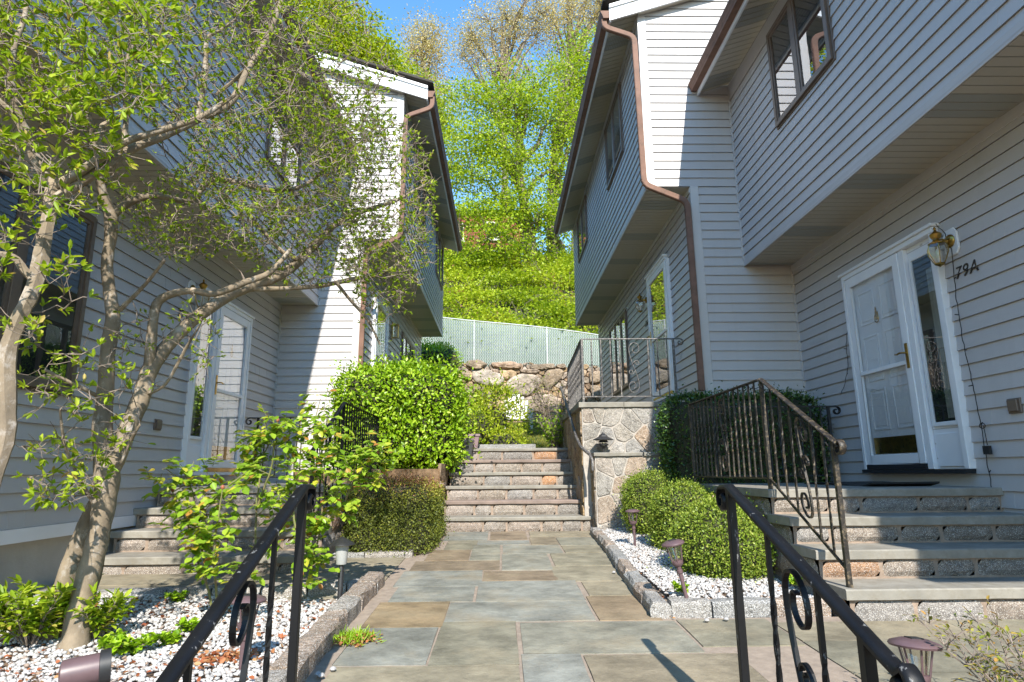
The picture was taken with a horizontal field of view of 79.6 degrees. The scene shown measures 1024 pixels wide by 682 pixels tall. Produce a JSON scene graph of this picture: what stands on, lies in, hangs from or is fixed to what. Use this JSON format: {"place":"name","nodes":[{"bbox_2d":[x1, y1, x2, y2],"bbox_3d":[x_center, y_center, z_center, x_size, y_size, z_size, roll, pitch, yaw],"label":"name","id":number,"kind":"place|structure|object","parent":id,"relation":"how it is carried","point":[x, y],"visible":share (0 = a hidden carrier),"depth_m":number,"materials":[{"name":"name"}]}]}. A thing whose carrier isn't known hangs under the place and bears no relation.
{"place":"outdoors","nodes":[
{"label":"outdoors","id":0,"kind":"place"},
{"bbox_2d":[0,593,336,681],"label":"white gravel","id":1,"kind":"structure","parent":0,"point":[154,650],"depth_m":3.12,"materials":[{"name":"white gravel"}]},
{"bbox_2d":[0,573,104,645],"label":"seedling clump","id":2,"kind":"object","parent":1,"relation":"on","point":[21,617],"visible":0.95,"depth_m":3.14,"materials":[{"name":"green plant"}]},
{"bbox_2d":[3,662,139,681],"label":"fallen leaves","id":3,"kind":"object","parent":1,"relation":"on","point":[56,676],"visible":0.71,"depth_m":2.67,"materials":[{"name":"brown plant"}]},
{"bbox_2d":[58,648,111,681],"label":"spotlight","id":4,"kind":"object","parent":1,"relation":"on","point":[95,667],"visible":1,"depth_m":2.17,"materials":[{"name":"brown plastic"}]},
{"bbox_2d":[66,588,139,639],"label":"seedling clump","id":5,"kind":"object","parent":1,"relation":"on","point":[108,612],"visible":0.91,"depth_m":3.25,"materials":[{"name":"green plant"}]},
{"bbox_2d":[95,628,161,657],"bbox_3d":[-1.879,1.474,2.982,0.306,0.122,0.253,-4,-13,17],"label":"columbine","id":6,"kind":"object","parent":1,"relation":"on","point":[119,642],"visible":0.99,"depth_m":2.99,"materials":[{"name":"green plant"}]},
{"bbox_2d":[0,595,331,681],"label":"fallen leaves","id":7,"kind":"object","parent":1,"relation":"on","point":[281,636],"visible":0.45,"depth_m":3.21,"materials":[{"name":"brown plant"}]},
{"bbox_2d":[158,628,182,645],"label":"weed","id":8,"kind":"object","parent":1,"relation":"on","point":[170,637],"visible":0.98,"depth_m":3.11,"materials":[{"name":"green plant"}]},
{"bbox_2d":[164,590,188,602],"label":"weed","id":9,"kind":"object","parent":1,"relation":"on","point":[176,595],"visible":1,"depth_m":4.01,"materials":[{"name":"green plant"}]},
{"bbox_2d":[175,616,199,634],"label":"weed","id":10,"kind":"object","parent":1,"relation":"on","point":[184,624],"visible":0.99,"depth_m":3.35,"materials":[{"name":"green plant"}]},
{"bbox_2d":[138,454,271,605],"bbox_3d":[-1.842,1.178,3.675,0.846,0.990,0.494,-5,-13,20],"label":"shrub","id":11,"kind":"object","parent":1,"relation":"on","point":[201,537],"visible":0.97,"depth_m":3.67,"materials":[{"name":"green plant"}]},
{"bbox_2d":[155,647,282,668],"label":"fallen leaves","id":12,"kind":"object","parent":1,"relation":"on","point":[227,655],"visible":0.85,"depth_m":2.82,"materials":[{"name":"brown plant"}]},
{"bbox_2d":[0,0,439,653],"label":"magnolia tree","id":13,"kind":"object","parent":1,"relation":"on","point":[82,560],"visible":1,"depth_m":3.48,"materials":[{"name":"green plant"}]},
{"bbox_2d":[231,593,266,669],"bbox_3d":[-1.193,1.350,2.740,0.164,0.415,0.164,0,-12,-1],"label":"path light","id":14,"kind":"object","parent":1,"relation":"on","point":[260,598],"visible":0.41,"depth_m":2.73,"materials":[{"name":"brown plastic"}]},
{"bbox_2d":[219,389,404,589],"bbox_3d":[-1.360,1.026,4.223,1.201,1.470,0.725,2,-12,-13],"label":"shrub","id":15,"kind":"object","parent":1,"relation":"on","point":[318,525],"visible":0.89,"depth_m":4.12,"materials":[{"name":"green plant"}]},
{"bbox_2d":[330,537,354,599],"bbox_3d":[-1.127,1.532,4.052,0.170,0.462,0.170,0,-12,-1],"label":"path light","id":16,"kind":"object","parent":1,"relation":"on","point":[342,544],"visible":0.98,"depth_m":4.04,"materials":[{"name":"black metal"}]},
{"bbox_2d":[294,0,597,265],"label":"sky","id":17,"kind":"structure","parent":0,"point":[396,11],"materials":[{"name":"blue"}]},
{"bbox_2d":[446,423,553,454],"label":"lawn","id":18,"kind":"structure","parent":0,"point":[533,437],"depth_m":13.54,"materials":[{"name":"green plant"}]},
{"bbox_2d":[270,45,461,482],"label":"townhouse","id":19,"kind":"structure","parent":18,"relation":"on","point":[315,340],"depth_m":10.38,"materials":[{"name":"wood"}]},
{"bbox_2d":[375,299,388,366],"bbox_3d":[-2.340,0.269,11.085,0.101,1.906,1.066,0,-12,-1],"label":"storm door","id":20,"kind":"structure","parent":19,"relation":"in","point":[382,334],"depth_m":11.19,"materials":[{"name":"white paint"}]},
{"bbox_2d":[391,322,399,339],"bbox_3d":[-2.344,-0.206,12.385,0.135,0.340,0.120,0,-12,-1],"label":"wall lantern","id":21,"kind":"object","parent":19,"relation":"attached to","point":[395,337],"depth_m":12.36,"materials":[{"name":"gold metal"}]},
{"bbox_2d":[400,331,414,361],"bbox_3d":[-2.460,0.708,14.453,0.068,1.496,1.890,0,-12,-1],"label":"window","id":22,"kind":"structure","parent":19,"relation":"in","point":[406,343],"depth_m":14.18,"materials":[{"name":"white glass"}]},
{"bbox_2d":[413,148,426,231],"bbox_3d":[-1.859,-2.966,12.457,0.068,1.244,1.440,0,-12,-1],"label":"window","id":23,"kind":"structure","parent":19,"relation":"in","point":[418,183],"depth_m":12.37,"materials":[{"name":"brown glass"}]},
{"bbox_2d":[435,225,443,290],"bbox_3d":[-1.925,-2.157,16.272,0.068,1.244,1.640,0,-12,-1],"label":"window","id":24,"kind":"structure","parent":19,"relation":"in","point":[440,250],"depth_m":16.22,"materials":[{"name":"brown glass"}]},
{"bbox_2d":[421,331,469,387],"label":"corner bush","id":25,"kind":"object","parent":18,"relation":"on","point":[439,347],"visible":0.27,"depth_m":19.12,"materials":[{"name":"green plant"}]},
{"bbox_2d":[450,398,502,443],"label":"evergreen bush","id":26,"kind":"object","parent":18,"relation":"on","point":[483,422],"visible":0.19,"depth_m":10.25,"materials":[{"name":"green plant"}]},
{"bbox_2d":[465,361,538,433],"bbox_3d":[-0.388,1.721,15.166,2.568,2.700,2.516,8,-14,-34],"label":"bramble","id":27,"kind":"object","parent":18,"relation":"on","point":[502,416],"visible":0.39,"depth_m":14.98,"materials":[{"name":"green plant"}]},
{"bbox_2d":[478,444,535,447],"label":"granite curb","id":28,"kind":"structure","parent":18,"relation":"on","point":[506,445],"depth_m":9.85,"materials":[{"name":"grey stone"}]},
{"bbox_2d":[480,409,541,446],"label":"ground plants","id":29,"kind":"object","parent":18,"relation":"on","point":[506,437],"visible":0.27,"depth_m":10.52,"materials":[{"name":"green plant"}]},
{"bbox_2d":[505,394,533,429],"bbox_3d":[0.152,1.992,17.048,0.870,1.132,0.770,0,-12,-1],"label":"garden chair","id":30,"kind":"object","parent":18,"relation":"on","point":[530,416],"visible":0.37,"depth_m":17.25,"materials":[{"name":"white paint"}]},
{"bbox_2d":[453,359,600,422],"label":"boulder wall","id":31,"kind":"structure","parent":18,"relation":"on","point":[557,372],"depth_m":21.58,"materials":[{"name":"stone"}]},
{"bbox_2d":[421,317,599,367],"bbox_3d":[0.038,-0.410,22.156,17.900,3.372,0.070,0,-12,-1],"label":"slatted fence","id":32,"kind":"object","parent":31,"relation":"on","point":[547,358],"visible":0.27,"depth_m":22.08,"materials":[{"name":"metal"}]},
{"bbox_2d":[502,421,560,447],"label":"lawn grass","id":33,"kind":"structure","parent":18,"relation":"on","point":[536,438],"depth_m":14.07,"materials":[{"name":"green plant"}]},
{"bbox_2d":[517,371,567,446],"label":"bare shrub","id":34,"kind":"object","parent":18,"relation":"on","point":[544,413],"visible":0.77,"depth_m":10.60,"materials":[{"name":"brown plant"}]},
{"bbox_2d":[531,409,565,447],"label":"leafy shrub","id":35,"kind":"object","parent":18,"relation":"on","point":[553,440],"visible":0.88,"depth_m":10.08,"materials":[{"name":"green plant"}]},
{"bbox_2d":[553,0,803,401],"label":"townhouse","id":36,"kind":"structure","parent":18,"relation":"on","point":[647,205],"depth_m":8.64,"materials":[{"name":"plastic"}]},
{"bbox_2d":[577,195,588,263],"bbox_3d":[1.666,-2.615,14.540,0.068,1.125,1.540,0,-12,-1],"label":"window","id":37,"kind":"structure","parent":36,"relation":"in","point":[582,229],"depth_m":14.44,"materials":[{"name":"brown glass"}]},
{"bbox_2d":[604,82,624,191],"bbox_3d":[1.737,-3.427,10.470,0.068,1.225,1.440,0,-12,-1],"label":"window","id":38,"kind":"structure","parent":36,"relation":"in","point":[613,131],"depth_m":10.36,"materials":[{"name":"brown glass"}]},
{"bbox_2d":[609,308,630,395],"bbox_3d":[2.282,0.308,13.087,0.068,1.574,1.890,0,-12,-1],"label":"window","id":39,"kind":"structure","parent":36,"relation":"in","point":[619,329],"depth_m":12.90,"materials":[{"name":"white glass"}]},
{"bbox_2d":[635,293,646,312],"bbox_3d":[2.222,-0.656,10.553,0.218,0.352,0.156,0,-12,-1],"label":"wall lantern","id":40,"kind":"object","parent":36,"relation":"attached to","point":[640,299],"depth_m":10.54,"materials":[{"name":"gold metal"}]},
{"bbox_2d":[647,260,672,400],"bbox_3d":[2.284,-0.124,9.627,0.101,2.036,1.096,0,-12,-1],"label":"storm door","id":41,"kind":"structure","parent":36,"relation":"in","point":[663,392],"depth_m":9.68,"materials":[{"name":"white paint"}]},
{"bbox_2d":[650,270,669,391],"bbox_3d":[2.357,-0.144,9.633,0.034,2.000,1.116,0,-12,-1],"label":"inner door","id":42,"kind":"structure","parent":36,"relation":"in","point":[657,287],"depth_m":9.70,"materials":[{"name":"clear glass"}]},
{"bbox_2d":[424,255,599,366],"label":"hillside","id":43,"kind":"structure","parent":0,"point":[522,310],"depth_m":26.19,"materials":[{"name":"green plant"}]},
{"bbox_2d":[293,0,425,76],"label":"tall tree","id":44,"kind":"object","parent":43,"relation":"on","point":[311,4],"visible":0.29,"depth_m":29.79,"materials":[{"name":"green plant"}]},
{"bbox_2d":[384,0,471,125],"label":"tall tree","id":45,"kind":"object","parent":43,"relation":"on","point":[423,44],"visible":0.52,"depth_m":49.36,"materials":[{"name":"beige plant"}]},
{"bbox_2d":[377,56,479,198],"bbox_3d":[-5.277,-9.279,35.583,8.076,15.449,5.622,0,-12,-1],"label":"tall tree","id":46,"kind":"object","parent":43,"relation":"on","point":[444,119],"visible":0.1,"depth_m":36.03,"materials":[{"name":"green plant"}]},
{"bbox_2d":[444,211,520,267],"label":"red house","id":47,"kind":"structure","parent":43,"relation":"on","point":[476,236],"depth_m":40.29,"materials":[{"name":"brick"}]},
{"bbox_2d":[433,47,587,283],"bbox_3d":[0.577,-8.237,31.083,11.701,13.277,8.345,0,-12,-1],"label":"tall tree","id":48,"kind":"object","parent":43,"relation":"on","point":[521,216],"visible":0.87,"depth_m":30.74,"materials":[{"name":"green plant"}]},
{"bbox_2d":[441,0,579,203],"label":"tall tree","id":49,"kind":"object","parent":43,"relation":"on","point":[509,35],"visible":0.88,"depth_m":52.05,"materials":[{"name":"beige plant"}]},
{"bbox_2d":[424,246,598,354],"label":"hillside shrubs","id":50,"kind":"object","parent":43,"relation":"on","point":[466,293],"visible":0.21,"depth_m":26.00,"materials":[{"name":"green plant"}]},
{"bbox_2d":[514,20,595,266],"bbox_3d":[3.649,-10.369,33.941,8.091,16.360,6.525,0,-12,-1],"label":"tall tree","id":51,"kind":"object","parent":43,"relation":"on","point":[580,59],"visible":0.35,"depth_m":34.19,"materials":[{"name":"green plant"}]},
{"bbox_2d":[528,0,601,249],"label":"tall tree","id":52,"kind":"object","parent":43,"relation":"on","point":[582,12],"visible":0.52,"depth_m":54.48,"materials":[{"name":"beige plant"}]},
{"bbox_2d":[36,531,1023,681],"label":"path","id":53,"kind":"structure","parent":0,"point":[762,661],"depth_m":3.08,"materials":[{"name":"grey stone"}]},
{"bbox_2d":[9,578,377,598],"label":"granite kerb","id":54,"kind":"structure","parent":53,"relation":"on","point":[285,589],"depth_m":4.25,"materials":[{"name":"grey stone"}]},
{"bbox_2d":[254,571,384,681],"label":"granite kerb","id":55,"kind":"structure","parent":53,"relation":"on","point":[316,642],"depth_m":3.23,"materials":[{"name":"grey stone"}]},
{"bbox_2d":[332,630,382,646],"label":"fallen leaves","id":56,"kind":"object","parent":53,"relation":"on","point":[357,644],"visible":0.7,"depth_m":3.21,"materials":[{"name":"brown plant"}]},
{"bbox_2d":[333,625,385,646],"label":"grass tuft","id":57,"kind":"object","parent":53,"relation":"on","point":[349,634],"visible":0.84,"depth_m":3.24,"materials":[{"name":"green plant"}]},
{"bbox_2d":[333,549,413,557],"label":"granite kerb","id":58,"kind":"structure","parent":53,"relation":"on","point":[379,554],"depth_m":5.81,"materials":[{"name":"grey stone"}]},
{"bbox_2d":[442,448,592,531],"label":"stone staircase","id":59,"kind":"structure","parent":53,"relation":"on","point":[511,489],"depth_m":8.34,"materials":[{"name":"stone"}]},
{"bbox_2d":[459,439,474,459],"bbox_3d":[-0.700,1.644,9.270,0.258,0.300,0.258,0,-12,-1],"label":"flower pot","id":60,"kind":"object","parent":59,"relation":"on","point":[469,448],"visible":0.5,"depth_m":9.17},
{"bbox_2d":[463,434,480,447],"bbox_3d":[-0.638,1.569,9.594,0.288,0.220,0.288,0,-12,-1],"label":"flower pot","id":61,"kind":"object","parent":59,"relation":"on","point":[476,437],"visible":0.5,"depth_m":9.48,"materials":[{"name":"ceramic"}]},
{"bbox_2d":[314,571,728,677],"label":"loose pebbles","id":62,"kind":"object","parent":53,"relation":"on","point":[319,674],"visible":0.86,"depth_m":2.79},
{"bbox_2d":[590,527,671,618],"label":"granite kerb","id":63,"kind":"structure","parent":53,"relation":"on","point":[654,603],"depth_m":4.37,"materials":[{"name":"grey stone"}]},
{"bbox_2d":[667,597,831,618],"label":"granite kerb","id":64,"kind":"structure","parent":53,"relation":"on","point":[697,608],"depth_m":3.69,"materials":[{"name":"grey stone"}]},
{"bbox_2d":[602,527,812,598],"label":"white gravel","id":65,"kind":"structure","parent":0,"point":[626,541],"depth_m":4.51,"materials":[{"name":"white gravel"}]},
{"bbox_2d":[625,509,639,545],"bbox_3d":[1.188,1.857,6.017,0.144,0.415,0.144,0,-12,-1],"label":"path light","id":66,"kind":"object","parent":65,"relation":"on","point":[633,523],"visible":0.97,"depth_m":6.00,"materials":[{"name":"brown plastic"}]},
{"bbox_2d":[613,458,680,534],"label":"boxwood","id":67,"kind":"object","parent":65,"relation":"on","point":[636,488],"visible":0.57,"depth_m":6.70,"materials":[{"name":"green plant"}]},
{"bbox_2d":[661,538,687,597],"bbox_3d":[1.001,1.442,3.780,0.142,0.433,0.142,-11,-16,40],"label":"path light","id":68,"kind":"object","parent":65,"relation":"on","point":[676,562],"visible":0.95,"depth_m":3.77,"materials":[{"name":"brown plastic"}]},
{"bbox_2d":[642,469,715,550],"bbox_3d":[1.650,1.718,5.872,0.846,0.969,0.947,0,-12,-1],"label":"boxwood","id":69,"kind":"object","parent":65,"relation":"on","point":[664,506],"visible":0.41,"depth_m":5.74,"materials":[{"name":"green plant"}]},
{"bbox_2d":[671,580,689,592],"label":"weed","id":70,"kind":"object","parent":65,"relation":"on","point":[676,585],"visible":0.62,"depth_m":4.00,"materials":[{"name":"green plant"}]},
{"bbox_2d":[646,481,781,582],"bbox_3d":[1.632,1.564,4.787,1.072,0.925,1.054,-8,-14,32],"label":"boxwood","id":71,"kind":"object","parent":65,"relation":"on","point":[701,529],"visible":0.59,"depth_m":4.48,"materials":[{"name":"green plant"}]},
{"bbox_2d":[789,574,800,585],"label":"weed","id":72,"kind":"object","parent":65,"relation":"on","point":[792,580],"visible":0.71,"depth_m":4.06,"materials":[{"name":"green plant"}]},
{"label":"ground","id":73,"kind":"structure","parent":0,"visible":0},
{"bbox_2d":[0,0,353,591],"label":"townhouse","id":74,"kind":"structure","parent":73,"relation":"on","point":[185,419],"depth_m":5.81,"materials":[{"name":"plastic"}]},
{"bbox_2d":[0,161,97,396],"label":"window","id":75,"kind":"structure","parent":74,"relation":"in","point":[64,330],"depth_m":4.72,"materials":[{"name":"black glass"}]},
{"bbox_2d":[187,279,209,307],"bbox_3d":[-3.474,-0.521,6.848,0.218,0.352,0.156,0,-12,-1],"label":"wall lantern","id":76,"kind":"object","parent":74,"relation":"attached to","point":[202,285],"depth_m":6.83,"materials":[{"name":"gold metal"}]},
{"bbox_2d":[205,306,250,471],"bbox_3d":[-3.528,0.625,7.729,0.101,1.996,0.891,0,-12,-1],"label":"storm door","id":77,"kind":"structure","parent":74,"relation":"in","point":[225,466],"depth_m":7.65,"materials":[{"name":"white paint"}]},
{"bbox_2d":[211,316,244,460],"bbox_3d":[-3.594,0.606,7.732,0.050,1.960,0.911,0,-12,-1],"label":"inner door","id":78,"kind":"structure","parent":74,"relation":"in","point":[232,344],"depth_m":7.77,"materials":[{"name":"white paint"}]},
{"bbox_2d":[263,69,304,199],"bbox_3d":[-3.031,-2.712,8.237,0.068,1.234,1.230,0,-12,-1],"label":"window","id":79,"kind":"structure","parent":74,"relation":"in","point":[267,144],"depth_m":8.08,"materials":[{"name":"white glass"}]},
{"bbox_2d":[102,483,363,574],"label":"door steps","id":80,"kind":"structure","parent":73,"relation":"on","point":[142,547],"depth_m":5.45,"materials":[{"name":"stone"}]},
{"bbox_2d":[245,402,379,553],"bbox_3d":[-2.617,1.392,6.620,1.766,1.393,2.926,0,-12,-1],"label":"step railing","id":81,"kind":"object","parent":80,"relation":"on","point":[365,420],"visible":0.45,"depth_m":6.87,"materials":[{"name":"black paint"}]},
{"bbox_2d":[295,463,451,506],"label":"retaining wall","id":82,"kind":"structure","parent":73,"relation":"on","point":[441,472],"depth_m":7.74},
{"bbox_2d":[306,339,499,478],"bbox_3d":[-1.551,1.130,8.876,2.747,2.332,2.271,0,-12,-1],"label":"bright shrub","id":83,"kind":"object","parent":82,"relation":"on","point":[416,408],"visible":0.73,"depth_m":8.30,"materials":[{"name":"green plant"}]},
{"bbox_2d":[339,466,454,556],"bbox_3d":[-1.243,1.911,6.731,1.219,1.068,2.008,0,-12,-1],"label":"clipped hedge","id":84,"kind":"object","parent":73,"relation":"on","point":[403,513],"visible":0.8,"depth_m":5.97,"materials":[{"name":"green plant"}]},
{"bbox_2d":[553,402,672,529],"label":"stone terrace","id":85,"kind":"structure","parent":73,"relation":"on","point":[627,427],"depth_m":7.84,"materials":[{"name":"beige stone"}]},
{"bbox_2d":[560,386,593,470],"bbox_3d":[0.864,1.149,8.707,0.139,1.350,2.442,0,-12,-3],"label":"handrail","id":86,"kind":"object","parent":85,"relation":"attached to","point":[588,453],"visible":0.97,"depth_m":8.17,"materials":[{"name":"metal"}]},
{"bbox_2d":[593,432,613,452],"bbox_3d":[1.141,1.264,7.675,0.260,0.260,0.225,0,-12,-1],"label":"pagoda lantern","id":87,"kind":"object","parent":85,"relation":"on","point":[602,438],"visible":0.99,"depth_m":7.64,"materials":[{"name":"black metal"}]},
{"bbox_2d":[567,338,683,409],"bbox_3d":[1.580,0.623,9.240,1.380,0.859,2.350,0,-12,-1],"label":"terrace railing","id":88,"kind":"object","parent":85,"relation":"on","point":[575,379],"visible":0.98,"depth_m":8.17,"materials":[{"name":"metal"}]},
{"bbox_2d":[648,380,833,485],"bbox_3d":[2.666,1.477,7.132,2.205,2.053,1.019,0,-12,-1],"label":"holly hedge","id":89,"kind":"object","parent":73,"relation":"on","point":[675,456],"visible":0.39,"depth_m":6.92,"materials":[{"name":"green plant"}]},
{"bbox_2d":[700,483,1023,620],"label":"door steps","id":90,"kind":"structure","parent":73,"relation":"on","point":[943,551],"depth_m":4.14,"materials":[{"name":"stone"}]},
{"bbox_2d":[688,378,852,587],"bbox_3d":[2.166,1.137,5.484,1.471,1.402,3.439,-7,-13,27],"label":"step railing","id":91,"kind":"object","parent":90,"relation":"on","point":[838,447],"visible":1,"depth_m":4.78,"materials":[{"name":"metal"}]},
{"bbox_2d":[691,384,828,446],"bbox_3d":[1.968,0.665,5.234,0.089,0.573,2.753,0,-12,-1],"label":"wire string","id":92,"kind":"object","parent":91,"relation":"attached to","point":[767,392],"visible":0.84,"depth_m":4.80,"materials":[{"name":"black metal"}]},
{"bbox_2d":[804,481,939,485],"bbox_3d":[3.239,1.304,5.633,0.570,0.050,1.150,0,-12,-1],"label":"door mat","id":93,"kind":"object","parent":90,"relation":"on","point":[880,483],"depth_m":5.14,"materials":[{"name":"black rubber"}]},
{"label":"bed soil","id":94,"kind":"structure","parent":0,"visible":0},
{"bbox_2d":[688,0,1023,512],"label":"townhouse","id":95,"kind":"structure","parent":94,"relation":"on","point":[874,142],"depth_m":5.54,"materials":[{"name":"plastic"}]},
{"bbox_2d":[766,0,836,129],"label":"window","id":96,"kind":"structure","parent":95,"relation":"in","point":[800,43],"depth_m":6.49,"materials":[{"name":"grey glass"}]},
{"bbox_2d":[845,253,927,468],"bbox_3d":[3.611,0.236,6.034,0.101,2.001,0.891,0,-12,-1],"label":"storm door","id":97,"kind":"structure","parent":95,"relation":"in","point":[918,460],"depth_m":5.89,"materials":[{"name":"white paint"}]},
{"bbox_2d":[853,267,927,463],"bbox_3d":[3.677,0.216,6.039,0.050,1.965,0.911,0,-12,-1],"label":"inner door","id":98,"kind":"structure","parent":95,"relation":"in","point":[892,428],"depth_m":6.05,"materials":[{"name":"white paint"}]},
{"bbox_2d":[841,224,992,486],"bbox_3d":[3.650,0.276,5.853,0.040,2.341,2.001,0,-12,-1],"label":"light string","id":99,"kind":"object","parent":95,"relation":"attached to","point":[987,450],"visible":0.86,"depth_m":4.90,"materials":[{"name":"black plastic"}]},
{"bbox_2d":[927,227,959,266],"bbox_3d":[3.581,-0.787,5.137,0.218,0.352,0.156,0,-12,-1],"label":"wall lantern","id":100,"kind":"object","parent":95,"relation":"attached to","point":[950,240],"depth_m":5.12,"materials":[{"name":"gold metal"}]},
{"bbox_2d":[887,636,942,681],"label":"path light","id":101,"kind":"object","parent":94,"relation":"on","point":[914,643],"visible":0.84,"depth_m":2.13,"materials":[{"name":"brown plastic"}]},
{"bbox_2d":[902,595,1023,681],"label":"azalea","id":102,"kind":"object","parent":94,"relation":"on","point":[995,670],"visible":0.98,"depth_m":2.16,"materials":[{"name":"green plant"}]},
{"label":"entry steps","id":103,"kind":"object","parent":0,"visible":0},
{"bbox_2d":[156,484,316,681],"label":"stair railing","id":104,"kind":"object","parent":103,"relation":"on","point":[302,498],"visible":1,"depth_m":1.84,"materials":[{"name":"black metal"}]},
{"bbox_2d":[716,484,925,681],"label":"stair railing","id":105,"kind":"object","parent":103,"relation":"on","point":[873,648],"visible":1,"depth_m":1.83,"materials":[{"name":"black metal"}]}
]}

